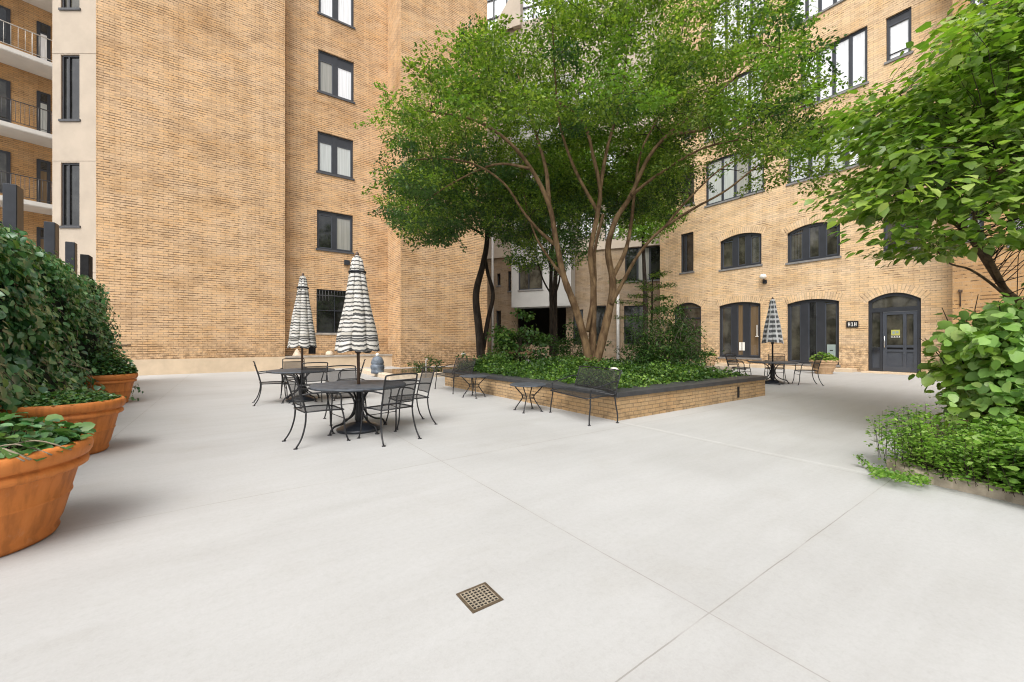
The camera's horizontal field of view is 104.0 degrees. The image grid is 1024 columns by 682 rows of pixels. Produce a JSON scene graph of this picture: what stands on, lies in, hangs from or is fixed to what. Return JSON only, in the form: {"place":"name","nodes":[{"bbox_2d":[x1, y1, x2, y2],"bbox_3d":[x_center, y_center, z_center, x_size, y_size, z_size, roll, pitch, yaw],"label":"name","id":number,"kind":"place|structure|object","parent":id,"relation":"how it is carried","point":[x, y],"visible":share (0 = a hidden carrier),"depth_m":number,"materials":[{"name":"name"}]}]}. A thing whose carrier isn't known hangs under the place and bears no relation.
{"place":"outdoors","nodes":[
{"label":"outdoors","id":0,"kind":"place"},
{"bbox_2d":[0,0,95,281],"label":"apartment building","id":1,"kind":"structure","parent":0,"point":[48,107],"depth_m":17.33,"materials":[{"name":"beige paint"}]},
{"bbox_2d":[0,150,10,191],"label":"window","id":2,"kind":"structure","parent":1,"relation":"in","point":[5,156],"depth_m":18.20,"materials":[{"name":"black glass"}]},
{"bbox_2d":[0,78,10,121],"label":"window","id":3,"kind":"structure","parent":1,"relation":"in","point":[5,86],"depth_m":18.20,"materials":[{"name":"black glass"}]},
{"bbox_2d":[0,5,10,44],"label":"window","id":4,"kind":"structure","parent":1,"relation":"in","point":[5,13],"depth_m":18.20,"materials":[{"name":"grey glass"}]},
{"bbox_2d":[37,227,43,248],"bbox_3d":[-22.412,-4.249,19.141,0.064,2.330,0.437,0,0,36],"label":"door","id":5,"kind":"structure","parent":1,"relation":"in","point":[40,231],"depth_m":19.05,"materials":[{"name":"black glass"}]},
{"bbox_2d":[37,159,50,203],"bbox_3d":[-22.412,-7.487,19.141,0.064,2.330,0.437,0,0,36],"label":"door","id":6,"kind":"structure","parent":1,"relation":"in","point":[43,167],"depth_m":19.14,"materials":[{"name":"black glass"}]},
{"bbox_2d":[37,90,50,133],"bbox_3d":[-22.412,-10.724,19.141,0.064,2.330,0.437,0,0,36],"label":"door","id":7,"kind":"structure","parent":1,"relation":"in","point":[43,99],"depth_m":19.14,"materials":[{"name":"grey glass"}]},
{"bbox_2d":[37,21,50,61],"bbox_3d":[-22.412,-14.031,19.141,0.064,2.330,0.437,0,0,36],"label":"door","id":8,"kind":"structure","parent":1,"relation":"in","point":[43,44],"depth_m":19.13,"materials":[{"name":"white glass"}]},
{"bbox_2d":[58,0,80,10],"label":"window","id":9,"kind":"structure","parent":1,"relation":"in","point":[67,5],"depth_m":16.56,"materials":[{"name":"glass"}]},
{"bbox_2d":[58,56,80,121],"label":"window","id":10,"kind":"structure","parent":1,"relation":"in","point":[70,64],"depth_m":16.61,"materials":[{"name":"glass"}]},
{"bbox_2d":[59,163,80,227],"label":"window","id":11,"kind":"structure","parent":1,"relation":"in","point":[70,171],"depth_m":16.61,"materials":[{"name":"glass"}]},
{"bbox_2d":[381,149,536,357],"bbox_3d":[-1.974,-3.279,14.613,6.006,7.785,4.339,0,0,0],"label":"dark tree","id":12,"kind":"object","parent":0,"point":[481,335],"visible":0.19,"depth_m":14.46,"materials":[{"name":"green plant"}]},
{"bbox_2d":[0,359,1023,681],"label":"ground","id":13,"kind":"structure","parent":0,"point":[212,527],"depth_m":2.48,"materials":[{"name":"concrete"}]},
{"bbox_2d":[0,433,93,556],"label":"terracotta pot","id":14,"kind":"object","parent":13,"relation":"on","point":[34,495],"visible":0.77,"depth_m":2.48,"materials":[{"name":"ceramic"}]},
{"bbox_2d":[0,408,95,461],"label":"pot ivy","id":15,"kind":"object","parent":14,"relation":"in","point":[48,433],"visible":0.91,"depth_m":2.60,"materials":[{"name":"green plant"}]},
{"bbox_2d":[3,183,92,282],"bbox_3d":[-9.006,-0.838,6.867,0.180,4.276,13.600,0,0,-35],"label":"garden fence","id":16,"kind":"object","parent":13,"relation":"on","point":[13,205],"visible":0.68,"depth_m":9.19,"materials":[{"name":"grey metal"}]},
{"bbox_2d":[0,221,143,431],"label":"ivy hedge","id":17,"kind":"object","parent":16,"relation":"attached to","point":[54,322],"visible":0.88,"depth_m":6.19,"materials":[{"name":"green plant"}]},
{"bbox_2d":[0,396,125,454],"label":"terracotta pot","id":18,"kind":"object","parent":13,"relation":"on","point":[102,415],"visible":0.48,"depth_m":4.50,"materials":[{"name":"ceramic"}]},
{"bbox_2d":[1,388,125,409],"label":"pot ivy","id":19,"kind":"object","parent":18,"relation":"in","point":[67,397],"visible":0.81,"depth_m":4.48,"materials":[{"name":"green plant"}]},
{"bbox_2d":[84,373,137,402],"bbox_3d":[-8.410,0.990,8.270,1.000,0.620,1.000,0,0,43],"label":"terracotta pot","id":20,"kind":"object","parent":13,"relation":"on","point":[121,384],"visible":0.52,"depth_m":8.11,"materials":[{"name":"ceramic"}]},
{"bbox_2d":[83,348,138,375],"bbox_3d":[-8.410,0.443,8.277,1.005,0.645,1.012,0,0,0],"label":"pot ivy","id":21,"kind":"object","parent":20,"relation":"in","point":[122,367],"visible":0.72,"depth_m":8.18,"materials":[{"name":"green plant"}]},
{"bbox_2d":[252,361,289,405],"bbox_3d":[-5.051,0.856,8.399,0.677,0.889,0.602,0,0,-34],"label":"garden chair","id":22,"kind":"object","parent":13,"relation":"on","point":[284,382],"visible":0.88,"depth_m":8.32,"materials":[{"name":"metal"}]},
{"bbox_2d":[96,0,486,375],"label":"brick building","id":23,"kind":"structure","parent":13,"relation":"on","point":[237,152],"depth_m":17.25,"materials":[{"name":"beige brick"}]},
{"bbox_2d":[315,289,345,334],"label":"window","id":24,"kind":"structure","parent":23,"relation":"in","point":[329,303],"depth_m":19.53,"materials":[{"name":"glass"}]},
{"bbox_2d":[316,210,353,253],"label":"window","id":25,"kind":"structure","parent":23,"relation":"in","point":[334,230],"depth_m":19.66,"materials":[{"name":"glass"}]},
{"bbox_2d":[316,131,354,180],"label":"window","id":26,"kind":"structure","parent":23,"relation":"in","point":[334,154],"depth_m":19.66,"materials":[{"name":"glass"}]},
{"bbox_2d":[317,0,354,29],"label":"window","id":27,"kind":"structure","parent":23,"relation":"in","point":[340,11],"depth_m":19.82,"materials":[{"name":"glass"}]},
{"bbox_2d":[317,50,354,103],"bbox_3d":[-8.643,-12.960,19.683,1.751,2.094,0.200,0,0,-35],"label":"window","id":28,"kind":"structure","parent":23,"relation":"in","point":[335,74],"depth_m":19.69,"materials":[{"name":"glass"}]},
{"bbox_2d":[280,358,307,397],"bbox_3d":[-5.169,0.856,9.482,0.602,0.889,0.677,0,0,-30],"label":"garden chair","id":29,"kind":"object","parent":13,"relation":"on","point":[290,364],"visible":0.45,"depth_m":9.67,"materials":[{"name":"metal"}]},
{"bbox_2d":[266,368,334,403],"bbox_3d":[-4.600,0.964,8.750,1.336,0.672,1.336,0,0,-20],"label":"garden table","id":30,"kind":"object","parent":13,"relation":"on","point":[292,371],"visible":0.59,"depth_m":8.56,"materials":[{"name":"metal"}]},
{"bbox_2d":[286,273,317,401],"bbox_3d":[-4.596,-0.100,8.769,0.624,2.800,0.624,0,-1,13],"label":"patio umbrella","id":31,"kind":"object","parent":13,"relation":"on","point":[302,333],"visible":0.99,"depth_m":8.64,"materials":[{"name":"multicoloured fabric"}]},
{"bbox_2d":[292,362,329,404],"bbox_3d":[-4.056,0.856,8.091,0.602,0.889,0.677,0,0,-40],"label":"garden chair","id":32,"kind":"object","parent":13,"relation":"on","point":[314,373],"visible":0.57,"depth_m":7.88,"materials":[{"name":"metal"}]},
{"bbox_2d":[282,374,350,449],"bbox_3d":[-2.547,0.856,5.204,0.677,0.889,0.602,0,0,-43],"label":"garden chair","id":33,"kind":"object","parent":13,"relation":"on","point":[297,395],"visible":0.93,"depth_m":5.12,"materials":[{"name":"metal"}]},
{"bbox_2d":[285,354,392,367],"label":"ledge wall","id":34,"kind":"structure","parent":13,"relation":"on","point":[331,360],"depth_m":19.13,"materials":[{"name":"beige concrete"}]},
{"bbox_2d":[292,349,300,355],"bbox_3d":[-9.824,0.515,18.277,0.400,0.330,0.390,0,0,0],"label":"pale cone","id":35,"kind":"object","parent":34,"relation":"on","point":[296,353],"visible":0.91,"depth_m":18.18,"materials":[{"name":"stone"}]},
{"bbox_2d":[323,365,367,425],"bbox_3d":[-2.741,0.856,6.581,0.602,0.889,0.677,0,0,-35],"label":"garden chair","id":36,"kind":"object","parent":13,"relation":"on","point":[339,375],"visible":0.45,"depth_m":6.74,"materials":[{"name":"metal"}]},
{"bbox_2d":[308,380,386,435],"bbox_3d":[-2.240,0.964,5.860,1.336,0.672,1.336,0,0,-8],"label":"garden table","id":37,"kind":"object","parent":13,"relation":"on","point":[349,386],"visible":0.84,"depth_m":5.77,"materials":[{"name":"metal"}]},
{"bbox_2d":[333,359,365,400],"bbox_3d":[-3.665,0.856,9.062,0.677,0.889,0.602,0,0,-19],"label":"garden chair","id":38,"kind":"object","parent":13,"relation":"on","point":[356,370],"visible":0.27,"depth_m":9.03,"materials":[{"name":"metal"}]},
{"bbox_2d":[335,252,379,434],"bbox_3d":[-2.257,-0.005,5.860,0.631,2.610,0.631,-1,0,-12],"label":"patio umbrella","id":39,"kind":"object","parent":13,"relation":"on","point":[357,332],"visible":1,"depth_m":5.71,"materials":[{"name":"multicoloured fabric"}]},
{"bbox_2d":[357,373,421,446],"bbox_3d":[-1.632,0.856,5.335,0.677,0.889,0.602,0,0,43],"label":"garden chair","id":40,"kind":"object","parent":13,"relation":"on","point":[396,394],"visible":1,"depth_m":5.19,"materials":[{"name":"metal"}]},
{"bbox_2d":[360,366,453,379],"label":"wall","id":41,"kind":"structure","parent":13,"relation":"on","point":[386,372],"depth_m":15.37,"materials":[{"name":"stone"}]},
{"bbox_2d":[370,353,384,373],"bbox_3d":[-4.909,0.806,14.600,0.496,0.748,0.492,0,0,0],"label":"stone urn","id":42,"kind":"object","parent":41,"relation":"on","point":[377,366],"visible":0.98,"depth_m":14.42,"materials":[{"name":"stone"}]},
{"bbox_2d":[385,366,437,429],"bbox_3d":[-1.589,0.856,6.271,0.677,0.889,0.602,0,0,-34],"label":"garden chair","id":43,"kind":"object","parent":13,"relation":"on","point":[425,381],"visible":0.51,"depth_m":6.37,"materials":[{"name":"metal"}]},
{"bbox_2d":[402,355,443,371],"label":"clipped shrub","id":44,"kind":"object","parent":13,"relation":"on","point":[429,362],"visible":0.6,"depth_m":16.46,"materials":[{"name":"green plant"}]},
{"bbox_2d":[435,358,475,392],"bbox_3d":[-1.492,0.877,10.485,0.689,0.846,1.292,0,0,-31],"label":"garden bench","id":45,"kind":"object","parent":13,"relation":"on","point":[464,365],"visible":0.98,"depth_m":10.58,"materials":[{"name":"metal"}]},
{"bbox_2d":[459,374,488,398],"bbox_3d":[-0.880,1.049,9.300,0.690,0.502,0.690,0,0,30],"label":"side table","id":46,"kind":"object","parent":13,"relation":"on","point":[472,376],"visible":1,"depth_m":9.26,"materials":[{"name":"metal"}]},
{"bbox_2d":[456,582,503,613],"bbox_3d":[-0.165,1.297,2.028,0.176,0.004,0.176,0,0,-35],"label":"floor drain","id":47,"kind":"object","parent":13,"relation":"on","point":[479,597],"visible":1,"depth_m":2.02,"materials":[{"name":"brown metal"}]},
{"bbox_2d":[510,382,545,412],"bbox_3d":[0.300,1.049,7.450,0.690,0.502,0.690,0,0,-25],"label":"side table","id":48,"kind":"object","parent":13,"relation":"on","point":[527,384],"visible":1,"depth_m":7.36,"materials":[{"name":"metal"}]},
{"bbox_2d":[502,176,600,355],"bbox_3d":[1.921,-3.429,17.525,4.766,8.128,3.511,0,0,0],"label":"slender tree","id":49,"kind":"object","parent":13,"relation":"on","point":[549,289],"visible":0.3,"depth_m":17.39,"materials":[{"name":"green plant"}]},
{"bbox_2d":[529,135,608,355],"bbox_3d":[2.745,-4.602,19.593,4.782,11.805,3.557,0,0,0],"label":"bright tree","id":50,"kind":"object","parent":13,"relation":"on","point":[555,278],"visible":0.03,"depth_m":19.40,"materials":[{"name":"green plant"}]},
{"bbox_2d":[542,319,612,359],"bbox_3d":[2.308,0.339,15.258,3.171,2.399,2.126,0,0,0],"label":"dark shrub","id":51,"kind":"object","parent":13,"relation":"on","point":[563,349],"visible":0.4,"depth_m":15.05,"materials":[{"name":"green plant"}]},
{"bbox_2d":[549,366,622,425],"bbox_3d":[1.233,0.877,6.827,0.689,0.846,1.292,0,0,-23],"label":"garden bench","id":52,"kind":"object","parent":13,"relation":"on","point":[602,379],"visible":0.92,"depth_m":6.83,"materials":[{"name":"metal"}]},
{"bbox_2d":[443,369,767,420],"bbox_3d":[2.040,1.029,10.634,5.390,0.543,6.470,0,0,-35],"label":"raised planter","id":53,"kind":"object","parent":13,"relation":"on","point":[637,401],"visible":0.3,"depth_m":7.80,"materials":[{"name":"brick"}]},
{"bbox_2d":[455,351,503,369],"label":"mounded shrub","id":54,"kind":"object","parent":53,"relation":"in","point":[478,360],"visible":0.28,"depth_m":11.26,"materials":[{"name":"green plant"}]},
{"bbox_2d":[475,341,528,361],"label":"dark shrub","id":55,"kind":"object","parent":53,"relation":"in","point":[493,349],"visible":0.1,"depth_m":15.57,"materials":[{"name":"green plant"}]},
{"bbox_2d":[484,308,552,366],"bbox_3d":[0.244,-0.005,12.308,2.225,2.026,2.074,0,0,0],"label":"leafy shrub","id":56,"kind":"object","parent":53,"relation":"in","point":[506,343],"visible":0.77,"depth_m":12.09,"materials":[{"name":"green plant"}]},
{"bbox_2d":[473,351,749,387],"bbox_3d":[2.037,0.711,10.630,5.078,0.805,6.154,0,0,-35],"label":"ground cover","id":57,"kind":"object","parent":53,"relation":"in","point":[554,368],"visible":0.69,"depth_m":9.30,"materials":[{"name":"green plant"}]},
{"bbox_2d":[509,345,536,355],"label":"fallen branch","id":58,"kind":"object","parent":57,"relation":"on","point":[528,353],"visible":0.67,"depth_m":11.98,"materials":[{"name":"brown wood"}]},
{"bbox_2d":[702,365,731,370],"bbox_3d":[5.543,0.756,11.209,1.161,0.142,0.155,1,0,8],"label":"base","id":59,"kind":"object","parent":57,"relation":"on","point":[722,367],"visible":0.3,"depth_m":11.11,"materials":[{"name":"beige stone"}]},
{"bbox_2d":[353,0,896,362],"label":"courtyard tree","id":60,"kind":"object","parent":53,"relation":"on","point":[649,96],"visible":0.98,"depth_m":9.57,"materials":[{"name":"green plant"}]},
{"bbox_2d":[614,316,666,361],"bbox_3d":[4.131,0.117,12.603,1.976,1.789,1.764,0,0,0],"label":"twiggy shrub","id":61,"kind":"object","parent":53,"relation":"in","point":[634,339],"visible":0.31,"depth_m":12.56,"materials":[{"name":"green plant"}]},
{"bbox_2d":[624,362,691,381],"bbox_3d":[3.043,0.748,8.510,1.468,0.635,0.987,0,0,0],"label":"mounded shrub","id":62,"kind":"object","parent":53,"relation":"in","point":[657,367],"visible":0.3,"depth_m":8.43,"materials":[{"name":"green plant"}]},
{"bbox_2d":[618,295,724,367],"bbox_3d":[4.387,-0.113,10.935,2.812,2.339,2.414,0,0,0],"label":"twiggy shrub","id":63,"kind":"object","parent":53,"relation":"in","point":[672,350],"visible":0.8,"depth_m":10.78,"materials":[{"name":"green plant"}]},
{"bbox_2d":[607,270,676,333],"bbox_3d":[4.295,-0.493,13.259,2.304,3.589,2.036,0,0,20],"label":"layered shrub","id":64,"kind":"object","parent":13,"relation":"on","point":[651,288],"visible":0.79,"depth_m":13.18,"materials":[{"name":"green plant"}]},
{"bbox_2d":[611,137,691,347],"bbox_3d":[7.202,-4.940,21.012,4.856,12.481,4.193,0,0,0],"label":"bright tree","id":65,"kind":"object","parent":13,"relation":"on","point":[642,233],"visible":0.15,"depth_m":20.61,"materials":[{"name":"green plant"}]},
{"bbox_2d":[724,354,745,372],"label":"garden chair","id":66,"kind":"object","parent":13,"relation":"on","point":[735,361],"visible":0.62,"depth_m":12.68,"materials":[{"name":"metal"}]},
{"bbox_2d":[726,353,750,371],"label":"garden chair","id":67,"kind":"object","parent":13,"relation":"on","point":[731,357],"visible":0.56,"depth_m":13.55,"materials":[{"name":"metal"}]},
{"bbox_2d":[761,297,784,384],"bbox_3d":[7.980,-0.025,12.250,0.624,2.650,0.624,0,0,-30],"label":"patio umbrella","id":68,"kind":"object","parent":13,"relation":"on","point":[772,332],"visible":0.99,"depth_m":12.11,"materials":[{"name":"fabric"}]},
{"bbox_2d":[747,361,798,384],"bbox_3d":[7.980,0.964,12.250,1.336,0.672,1.336,0,0,-35],"label":"garden table","id":69,"kind":"object","parent":13,"relation":"on","point":[772,372],"visible":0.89,"depth_m":12.21,"materials":[{"name":"metal"}]},
{"bbox_2d":[764,353,785,380],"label":"garden chair","id":70,"kind":"object","parent":13,"relation":"on","point":[778,358],"visible":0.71,"depth_m":13.16,"materials":[{"name":"metal"}]},
{"bbox_2d":[792,355,823,385],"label":"garden chair","id":71,"kind":"object","parent":13,"relation":"on","point":[817,362],"visible":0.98,"depth_m":11.94,"materials":[{"name":"metal"}]},
{"bbox_2d":[809,360,838,373],"bbox_3d":[12.365,1.024,15.878,0.940,0.552,0.940,0,0,0],"label":"terracotta pot","id":72,"kind":"object","parent":13,"relation":"on","point":[827,367],"visible":0.74,"depth_m":15.56,"materials":[{"name":"ceramic"}]},
{"bbox_2d":[809,352,838,361],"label":"pot plant","id":73,"kind":"object","parent":72,"relation":"in","point":[826,356],"visible":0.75,"depth_m":15.74,"materials":[{"name":"green plant"}]},
{"bbox_2d":[886,419,1023,505],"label":"bed kerb","id":74,"kind":"structure","parent":13,"relation":"on","point":[980,489],"depth_m":3.48,"materials":[{"name":"concrete"}]},
{"bbox_2d":[487,0,659,360],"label":"building","id":75,"kind":"structure","parent":0,"point":[528,292],"depth_m":27.38,"materials":[{"name":"beige concrete"}]},
{"bbox_2d":[497,311,500,328],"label":"window","id":76,"kind":"structure","parent":75,"relation":"in","point":[498,312],"depth_m":29.88,"materials":[{"name":"glass"}]},
{"bbox_2d":[507,271,510,291],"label":"window","id":77,"kind":"structure","parent":75,"relation":"in","point":[509,271],"depth_m":29.53,"materials":[{"name":"glass"}]},
{"bbox_2d":[517,264,542,290],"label":"window","id":78,"kind":"structure","parent":75,"relation":"in","point":[532,281],"depth_m":27.50,"materials":[{"name":"glass"}]},
{"bbox_2d":[574,310,582,343],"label":"window","id":79,"kind":"structure","parent":75,"relation":"in","point":[581,311],"depth_m":27.78,"materials":[{"name":"glass"}]},
{"bbox_2d":[596,306,605,341],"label":"window","id":80,"kind":"structure","parent":75,"relation":"in","point":[600,311],"depth_m":27.21,"materials":[{"name":"glass"}]},
{"bbox_2d":[604,211,618,238],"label":"window","id":81,"kind":"structure","parent":75,"relation":"in","point":[606,233],"depth_m":26.87,"materials":[{"name":"glass"}]},
{"bbox_2d":[624,306,642,343],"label":"window","id":82,"kind":"structure","parent":75,"relation":"in","point":[628,310],"depth_m":26.43,"materials":[{"name":"glass"}]},
{"bbox_2d":[625,246,659,282],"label":"window","id":83,"kind":"structure","parent":75,"relation":"in","point":[652,254],"depth_m":26.14,"materials":[{"name":"glass"}]},
{"bbox_2d":[699,356,716,365],"bbox_3d":[9.408,1.000,19.200,0.800,0.600,0.800,0,0,0],"label":"terracotta pot","id":84,"kind":"object","parent":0,"point":[712,358],"visible":0.41,"depth_m":18.89,"materials":[{"name":"ceramic"}]},
{"bbox_2d":[660,0,1023,374],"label":"brick building","id":85,"kind":"structure","parent":0,"point":[721,254],"depth_m":18.04,"materials":[{"name":"beige brick"}]},
{"bbox_2d":[679,232,693,274],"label":"window","id":86,"kind":"structure","parent":85,"relation":"in","point":[686,239],"depth_m":23.39,"materials":[{"name":"glass"}]},
{"bbox_2d":[675,303,700,358],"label":"window","id":87,"kind":"structure","parent":85,"relation":"in","point":[695,312],"depth_m":23.14,"materials":[{"name":"glass"}]},
{"bbox_2d":[682,164,694,206],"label":"window","id":88,"kind":"structure","parent":85,"relation":"in","point":[691,189],"depth_m":23.19,"materials":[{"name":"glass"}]},
{"bbox_2d":[704,67,763,142],"bbox_3d":[11.726,-12.476,21.168,0.210,2.847,3.110,0,0,-35],"label":"window","id":89,"kind":"structure","parent":85,"relation":"in","point":[743,75],"depth_m":20.88,"materials":[{"name":"glass"}]},
{"bbox_2d":[704,145,764,207],"bbox_3d":[11.726,-8.697,21.168,0.210,2.505,3.110,0,0,-35],"label":"window","id":90,"kind":"structure","parent":85,"relation":"in","point":[730,177],"depth_m":21.38,"materials":[{"name":"glass"}]},
{"bbox_2d":[711,0,764,52],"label":"window","id":91,"kind":"structure","parent":85,"relation":"in","point":[748,3],"depth_m":21.34,"materials":[{"name":"glass"}]},
{"bbox_2d":[717,302,761,359],"bbox_3d":[11.897,-0.542,20.926,0.210,2.976,2.194,0,0,-35],"label":"window","id":92,"kind":"structure","parent":85,"relation":"in","point":[739,321],"depth_m":20.96,"materials":[{"name":"glass"}]},
{"bbox_2d":[718,233,762,271],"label":"window","id":93,"kind":"structure","parent":85,"relation":"in","point":[740,251],"depth_m":20.92,"materials":[{"name":"glass"}]},
{"bbox_2d":[759,274,766,283],"bbox_3d":[12.416,-3.085,19.765,0.374,0.460,0.320,0,0,-35],"label":"flood lamp","id":94,"kind":"object","parent":85,"relation":"attached to","point":[763,276],"visible":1,"depth_m":19.70,"materials":[{"name":"white glass"}]},
{"bbox_2d":[785,299,840,366],"bbox_3d":[13.742,-0.388,18.306,0.210,3.045,2.107,0,0,-35],"label":"window","id":95,"kind":"structure","parent":85,"relation":"in","point":[813,324],"depth_m":18.40,"materials":[{"name":"glass"}]},
{"bbox_2d":[785,222,841,264],"bbox_3d":[13.752,-4.499,18.291,0.210,1.745,2.142,0,0,-35],"label":"window","id":96,"kind":"structure","parent":85,"relation":"in","point":[811,242],"depth_m":18.32,"materials":[{"name":"glass"}]},
{"bbox_2d":[787,0,844,31],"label":"window","id":97,"kind":"structure","parent":85,"relation":"in","point":[822,6],"depth_m":18.24,"materials":[{"name":"glass"}]},
{"bbox_2d":[786,114,866,185],"bbox_3d":[14.023,-8.485,17.907,0.210,2.195,3.041,0,0,-35],"label":"window","id":98,"kind":"structure","parent":85,"relation":"in","point":[801,178],"depth_m":18.06,"materials":[{"name":"glass"}]},
{"bbox_2d":[827,344,835,356],"bbox_3d":[14.157,0.509,17.737,0.022,0.708,0.306,0,0,-35],"label":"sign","id":99,"kind":"object","parent":85,"relation":"attached to","point":[831,349],"visible":0.77,"depth_m":17.73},
{"bbox_2d":[798,27,868,110],"bbox_3d":[14.171,-11.947,17.697,0.210,2.458,2.529,0,0,-35],"label":"window","id":100,"kind":"structure","parent":85,"relation":"in","point":[851,54],"depth_m":17.32,"materials":[{"name":"glass"}]},
{"bbox_2d":[846,321,857,327],"bbox_3d":[14.522,-0.715,17.067,0.037,0.280,0.400,0,0,-35],"label":"number plaque","id":101,"kind":"object","parent":85,"relation":"attached to","point":[851,324],"visible":1,"depth_m":17.08,"materials":[{"name":"black metal"}]},
{"bbox_2d":[868,293,920,372],"bbox_3d":[15.302,-0.348,16.038,0.250,3.177,1.564,0,0,-35],"label":"door","id":102,"kind":"structure","parent":85,"relation":"in","point":[894,335],"depth_m":16.06,"materials":[{"name":"metal"}]},
{"bbox_2d":[884,8,913,64],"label":"window","id":103,"kind":"structure","parent":85,"relation":"in","point":[898,25],"depth_m":15.98,"materials":[{"name":"glass"}]},
{"bbox_2d":[884,218,919,252],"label":"window","id":104,"kind":"structure","parent":85,"relation":"in","point":[887,234],"depth_m":16.20,"materials":[{"name":"glass"}]},
{"bbox_2d":[965,210,985,242],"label":"window","id":105,"kind":"structure","parent":85,"relation":"in","point":[981,224],"depth_m":13.71,"materials":[{"name":"glass"}]},
{"bbox_2d":[906,428,1002,481],"bbox_3d":[9.455,1.225,6.520,11.150,0.001,11.000,0,0,0],"label":"soil bed","id":106,"kind":"object","parent":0,"point":[931,465],"depth_m":3.90,"materials":[{"name":"brown soil"}]},
{"bbox_2d":[793,0,1023,308],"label":"broad leaved tree","id":107,"kind":"object","parent":106,"relation":"on","point":[990,68],"visible":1,"depth_m":4.90,"materials":[{"name":"leaf"},{"name":"twig"},{"name":"brown bark"}]},
{"bbox_2d":[853,403,1023,496],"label":"ground cover","id":108,"kind":"object","parent":106,"relation":"on","point":[989,449],"visible":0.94,"depth_m":3.62,"materials":[{"name":"green plant"}]},
{"bbox_2d":[908,292,1023,428],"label":"hydrangea shrub","id":109,"kind":"object","parent":106,"relation":"on","point":[982,353],"visible":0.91,"depth_m":4.66,"materials":[{"name":"green plant"}]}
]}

